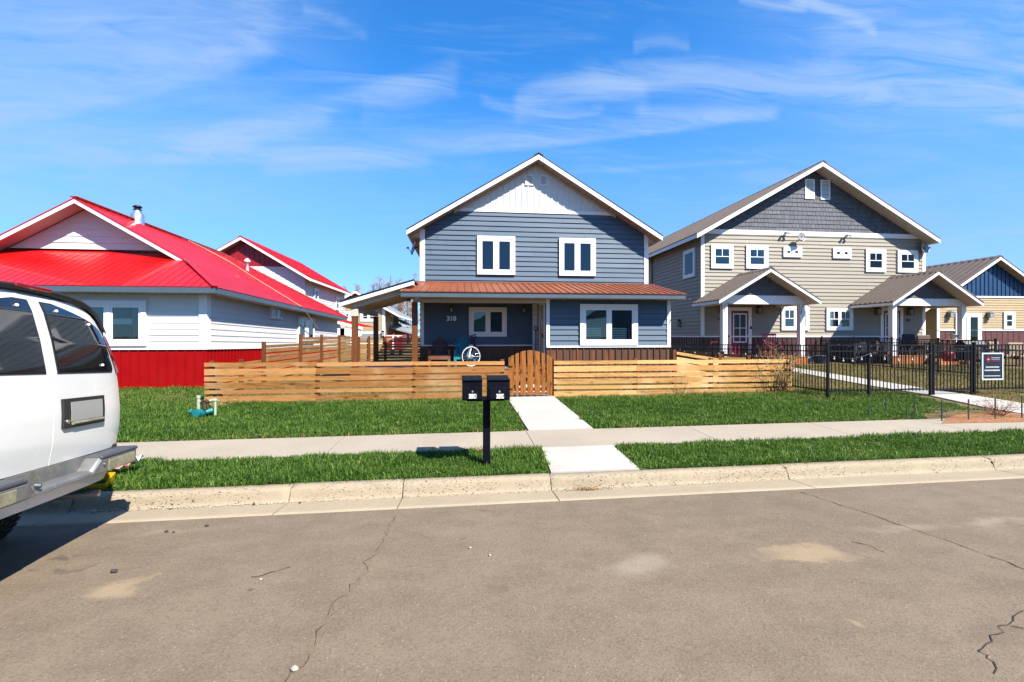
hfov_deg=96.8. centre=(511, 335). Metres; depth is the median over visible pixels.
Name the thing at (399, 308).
bare tree
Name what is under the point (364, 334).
garage door
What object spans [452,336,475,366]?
garden chair
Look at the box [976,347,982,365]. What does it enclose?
patio chair
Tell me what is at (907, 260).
window
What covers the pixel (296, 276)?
red gable house
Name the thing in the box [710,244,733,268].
window
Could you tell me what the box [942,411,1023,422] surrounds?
bare soil
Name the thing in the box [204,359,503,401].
slat fence
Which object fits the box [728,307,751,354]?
door
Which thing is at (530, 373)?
picket gate
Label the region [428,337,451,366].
garden chair
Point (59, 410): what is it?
white van
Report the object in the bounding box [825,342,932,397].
metal fence
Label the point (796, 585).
road
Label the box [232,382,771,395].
yard grass
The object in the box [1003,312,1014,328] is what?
window
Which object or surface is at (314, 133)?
sky
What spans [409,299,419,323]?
bare tree
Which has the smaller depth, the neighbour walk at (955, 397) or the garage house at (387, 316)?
the neighbour walk at (955, 397)
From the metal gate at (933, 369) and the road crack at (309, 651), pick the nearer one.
the road crack at (309, 651)
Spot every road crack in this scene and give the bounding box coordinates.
[286,515,395,681]
[802,492,1022,568]
[978,610,1022,673]
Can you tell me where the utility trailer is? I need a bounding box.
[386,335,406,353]
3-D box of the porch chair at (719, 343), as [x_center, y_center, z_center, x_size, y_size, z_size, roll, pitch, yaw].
[9.434,0.445,20.648,0.545,0.950,0.630,0,0,-16]
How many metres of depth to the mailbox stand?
5.76 m
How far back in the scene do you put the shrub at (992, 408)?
9.46 m
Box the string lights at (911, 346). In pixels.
[824,341,986,349]
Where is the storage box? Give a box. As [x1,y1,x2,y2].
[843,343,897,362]
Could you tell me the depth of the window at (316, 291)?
30.77 m
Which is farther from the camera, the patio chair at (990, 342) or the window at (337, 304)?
the window at (337, 304)
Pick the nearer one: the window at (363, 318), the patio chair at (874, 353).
the patio chair at (874, 353)
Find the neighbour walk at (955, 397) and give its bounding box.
[793,368,1023,413]
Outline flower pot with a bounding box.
[949,334,957,338]
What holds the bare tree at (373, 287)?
on the ground at (931, 415)
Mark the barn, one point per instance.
(397, 328)
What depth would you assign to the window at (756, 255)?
21.74 m
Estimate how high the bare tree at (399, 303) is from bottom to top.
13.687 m
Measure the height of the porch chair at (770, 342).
1.020 m
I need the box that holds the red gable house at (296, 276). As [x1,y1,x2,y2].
[181,235,372,349]
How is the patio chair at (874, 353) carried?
on the ground at (931, 415)
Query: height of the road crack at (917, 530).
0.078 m
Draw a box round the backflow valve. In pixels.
[188,395,216,417]
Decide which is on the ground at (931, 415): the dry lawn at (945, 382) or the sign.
the dry lawn at (945, 382)
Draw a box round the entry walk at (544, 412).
[509,384,592,430]
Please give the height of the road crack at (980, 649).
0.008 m
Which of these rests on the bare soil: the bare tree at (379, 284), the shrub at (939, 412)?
the shrub at (939, 412)
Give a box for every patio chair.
[858,341,881,355]
[874,341,888,359]
[900,334,914,354]
[914,335,939,354]
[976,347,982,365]
[986,341,1016,365]
[1006,343,1023,366]
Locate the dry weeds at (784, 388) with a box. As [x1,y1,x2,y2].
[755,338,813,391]
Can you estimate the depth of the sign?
11.76 m
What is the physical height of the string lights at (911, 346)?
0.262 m
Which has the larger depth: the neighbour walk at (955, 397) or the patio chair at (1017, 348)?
the patio chair at (1017, 348)
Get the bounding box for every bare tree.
[365,281,377,292]
[373,277,384,288]
[382,277,393,306]
[392,276,404,323]
[392,303,404,324]
[399,300,411,323]
[408,272,419,317]
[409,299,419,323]
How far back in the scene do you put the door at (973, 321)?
28.22 m
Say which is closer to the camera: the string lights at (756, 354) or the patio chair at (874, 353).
the string lights at (756, 354)
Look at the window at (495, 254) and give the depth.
16.27 m
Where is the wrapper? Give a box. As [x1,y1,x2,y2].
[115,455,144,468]
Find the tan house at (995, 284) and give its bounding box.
[926,255,1023,353]
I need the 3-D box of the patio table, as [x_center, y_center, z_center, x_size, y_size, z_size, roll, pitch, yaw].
[20.326,0.545,21.340,1.240,0.750,0.800,0,0,-6]
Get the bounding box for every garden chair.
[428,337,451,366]
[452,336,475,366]
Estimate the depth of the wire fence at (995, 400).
9.10 m
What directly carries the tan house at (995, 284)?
on the ground at (931, 415)
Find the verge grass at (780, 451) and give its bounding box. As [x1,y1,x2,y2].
[75,426,1023,491]
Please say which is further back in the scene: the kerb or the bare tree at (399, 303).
the bare tree at (399, 303)
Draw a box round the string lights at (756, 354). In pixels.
[674,348,816,359]
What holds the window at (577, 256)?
in the blue house at (555, 254)
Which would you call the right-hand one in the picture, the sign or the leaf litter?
the sign
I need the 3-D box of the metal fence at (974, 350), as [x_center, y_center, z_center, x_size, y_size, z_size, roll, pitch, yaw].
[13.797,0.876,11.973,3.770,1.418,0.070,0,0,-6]
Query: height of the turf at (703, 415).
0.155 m
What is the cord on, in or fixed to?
on the red roof house at (147, 293)
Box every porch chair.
[710,335,729,355]
[762,333,784,355]
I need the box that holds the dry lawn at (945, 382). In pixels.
[726,363,1023,402]
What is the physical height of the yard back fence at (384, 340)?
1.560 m
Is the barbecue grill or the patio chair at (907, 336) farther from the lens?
the patio chair at (907, 336)
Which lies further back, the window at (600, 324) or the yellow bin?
the window at (600, 324)
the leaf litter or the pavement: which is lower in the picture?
the leaf litter
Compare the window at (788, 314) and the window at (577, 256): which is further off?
the window at (788, 314)
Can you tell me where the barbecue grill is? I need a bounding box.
[948,341,986,364]
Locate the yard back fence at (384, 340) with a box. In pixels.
[358,336,419,360]
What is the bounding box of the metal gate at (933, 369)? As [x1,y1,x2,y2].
[932,344,972,394]
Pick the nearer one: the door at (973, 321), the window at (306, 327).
the window at (306, 327)
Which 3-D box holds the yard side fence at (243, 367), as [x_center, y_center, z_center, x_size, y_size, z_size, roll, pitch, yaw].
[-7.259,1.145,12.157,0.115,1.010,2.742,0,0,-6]
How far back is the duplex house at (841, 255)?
22.01 m
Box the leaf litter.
[564,486,608,490]
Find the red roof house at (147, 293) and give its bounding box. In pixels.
[0,196,347,388]
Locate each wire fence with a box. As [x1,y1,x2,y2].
[868,397,907,419]
[914,396,1022,420]
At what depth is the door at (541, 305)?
15.52 m
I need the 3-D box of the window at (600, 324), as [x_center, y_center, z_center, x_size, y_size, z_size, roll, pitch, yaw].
[3.172,-0.355,14.889,1.938,1.348,0.090,0,0,-6]
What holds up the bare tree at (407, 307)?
on the ground at (931, 415)
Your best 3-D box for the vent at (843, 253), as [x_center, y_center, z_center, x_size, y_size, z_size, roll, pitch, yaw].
[16.127,-4.030,22.243,0.971,0.510,0.090,0,0,-6]
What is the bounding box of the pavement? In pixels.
[117,418,1023,461]
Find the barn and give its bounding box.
[391,318,419,342]
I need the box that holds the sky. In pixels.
[0,0,1023,335]
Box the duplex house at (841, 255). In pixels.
[648,160,983,365]
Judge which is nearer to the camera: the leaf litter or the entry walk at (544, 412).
the leaf litter
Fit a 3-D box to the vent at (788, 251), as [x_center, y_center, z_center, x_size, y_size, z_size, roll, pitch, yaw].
[13.529,-4.040,21.958,0.960,0.509,0.090,0,0,-6]
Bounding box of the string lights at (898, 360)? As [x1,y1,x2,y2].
[829,353,930,361]
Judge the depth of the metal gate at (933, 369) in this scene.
11.70 m
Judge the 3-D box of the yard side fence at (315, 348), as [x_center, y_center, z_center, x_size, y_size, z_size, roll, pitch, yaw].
[-8.021,0.795,19.115,0.115,1.710,11.243,0,0,-6]
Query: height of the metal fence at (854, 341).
1.490 m
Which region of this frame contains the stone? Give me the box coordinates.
[290,665,298,671]
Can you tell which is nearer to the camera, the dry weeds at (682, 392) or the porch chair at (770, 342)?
the dry weeds at (682, 392)
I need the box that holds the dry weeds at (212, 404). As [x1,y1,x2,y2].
[209,395,234,406]
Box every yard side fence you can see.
[215,359,260,396]
[262,334,351,381]
[678,349,791,387]
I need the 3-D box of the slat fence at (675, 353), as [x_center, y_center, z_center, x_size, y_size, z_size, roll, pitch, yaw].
[5.898,1.011,13.452,2.412,1.178,0.120,0,0,-6]
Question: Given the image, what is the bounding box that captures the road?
[0,478,1023,681]
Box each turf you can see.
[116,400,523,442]
[559,394,893,428]
[618,434,1019,469]
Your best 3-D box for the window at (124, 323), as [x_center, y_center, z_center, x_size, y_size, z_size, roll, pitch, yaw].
[-11.423,-0.350,12.888,1.979,1.292,0.090,0,0,-6]
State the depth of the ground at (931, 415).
13.37 m
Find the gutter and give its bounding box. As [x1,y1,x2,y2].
[13,469,1023,527]
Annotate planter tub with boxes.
[813,355,825,363]
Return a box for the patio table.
[927,339,965,353]
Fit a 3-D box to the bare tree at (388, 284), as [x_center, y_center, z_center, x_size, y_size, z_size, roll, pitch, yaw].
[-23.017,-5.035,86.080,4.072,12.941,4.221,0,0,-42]
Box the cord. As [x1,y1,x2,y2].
[187,240,318,329]
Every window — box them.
[81,300,147,345]
[269,307,282,319]
[297,317,314,342]
[313,288,318,301]
[335,297,339,309]
[345,311,350,320]
[360,313,376,321]
[469,307,506,336]
[477,235,514,274]
[559,238,595,275]
[580,304,637,345]
[683,247,695,278]
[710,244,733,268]
[745,245,767,268]
[781,306,808,329]
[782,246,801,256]
[825,308,852,329]
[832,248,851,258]
[865,249,885,271]
[896,250,917,272]
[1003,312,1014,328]
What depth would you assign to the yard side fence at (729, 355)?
15.06 m
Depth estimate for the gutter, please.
5.23 m
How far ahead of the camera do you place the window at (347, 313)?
58.00 m
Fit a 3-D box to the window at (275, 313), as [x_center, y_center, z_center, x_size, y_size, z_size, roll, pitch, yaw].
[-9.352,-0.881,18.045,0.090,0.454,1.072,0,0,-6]
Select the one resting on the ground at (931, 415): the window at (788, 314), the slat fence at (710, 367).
the slat fence at (710, 367)
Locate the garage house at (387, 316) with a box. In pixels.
[345,290,411,343]
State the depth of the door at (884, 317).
22.51 m
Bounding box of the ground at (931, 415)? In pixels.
[119,336,1023,491]
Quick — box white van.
[0,281,137,538]
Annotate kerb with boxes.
[20,454,1023,514]
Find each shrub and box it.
[923,402,964,416]
[963,396,1023,416]
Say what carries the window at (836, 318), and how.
in the duplex house at (841, 255)
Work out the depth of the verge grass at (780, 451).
6.29 m
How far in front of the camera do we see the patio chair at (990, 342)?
19.83 m
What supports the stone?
on the road
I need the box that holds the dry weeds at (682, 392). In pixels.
[674,378,689,393]
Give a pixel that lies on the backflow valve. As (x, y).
(198, 411)
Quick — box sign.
[981,353,1003,379]
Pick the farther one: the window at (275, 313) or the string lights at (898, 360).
the window at (275, 313)
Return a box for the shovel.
[533,326,537,362]
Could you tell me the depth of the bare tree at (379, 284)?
87.84 m
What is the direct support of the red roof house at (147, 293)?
on the ground at (931, 415)
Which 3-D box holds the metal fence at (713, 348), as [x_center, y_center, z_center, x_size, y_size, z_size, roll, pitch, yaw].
[7.386,0.959,15.634,0.070,1.527,8.596,0,0,-6]
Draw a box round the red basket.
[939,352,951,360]
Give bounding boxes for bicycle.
[461,334,480,366]
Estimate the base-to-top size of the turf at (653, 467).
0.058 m
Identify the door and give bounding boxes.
[358,332,383,343]
[539,303,544,362]
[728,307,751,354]
[880,307,902,353]
[954,313,981,343]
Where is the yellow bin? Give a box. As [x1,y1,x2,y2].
[73,472,115,491]
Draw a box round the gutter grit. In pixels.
[47,482,729,513]
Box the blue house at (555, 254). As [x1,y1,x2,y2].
[339,152,689,384]
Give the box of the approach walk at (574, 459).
[542,445,638,472]
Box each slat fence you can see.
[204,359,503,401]
[552,357,791,396]
[672,350,749,384]
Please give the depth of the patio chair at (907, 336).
22.04 m
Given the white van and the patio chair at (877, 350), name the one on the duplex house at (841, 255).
the patio chair at (877, 350)
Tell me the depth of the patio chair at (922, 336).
21.43 m
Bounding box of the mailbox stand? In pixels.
[462,375,509,465]
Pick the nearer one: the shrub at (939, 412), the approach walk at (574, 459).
the approach walk at (574, 459)
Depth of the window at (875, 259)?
22.41 m
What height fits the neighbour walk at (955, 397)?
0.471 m
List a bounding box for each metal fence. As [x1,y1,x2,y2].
[670,342,825,391]
[821,336,996,374]
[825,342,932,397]
[972,342,1023,394]
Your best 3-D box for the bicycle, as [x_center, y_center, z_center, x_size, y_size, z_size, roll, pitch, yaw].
[-1.206,0.494,15.449,0.542,1.088,1.646,0,0,14]
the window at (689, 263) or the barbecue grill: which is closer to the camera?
the barbecue grill
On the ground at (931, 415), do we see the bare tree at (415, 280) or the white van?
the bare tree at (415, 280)
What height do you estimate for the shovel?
1.353 m
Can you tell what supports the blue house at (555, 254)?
on the ground at (931, 415)
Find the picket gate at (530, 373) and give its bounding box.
[505,350,551,394]
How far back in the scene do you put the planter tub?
20.79 m
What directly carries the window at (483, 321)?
in the blue house at (555, 254)
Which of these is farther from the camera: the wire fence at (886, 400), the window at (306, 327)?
the window at (306, 327)
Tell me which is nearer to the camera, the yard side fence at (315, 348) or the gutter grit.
the gutter grit
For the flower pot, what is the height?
0.240 m

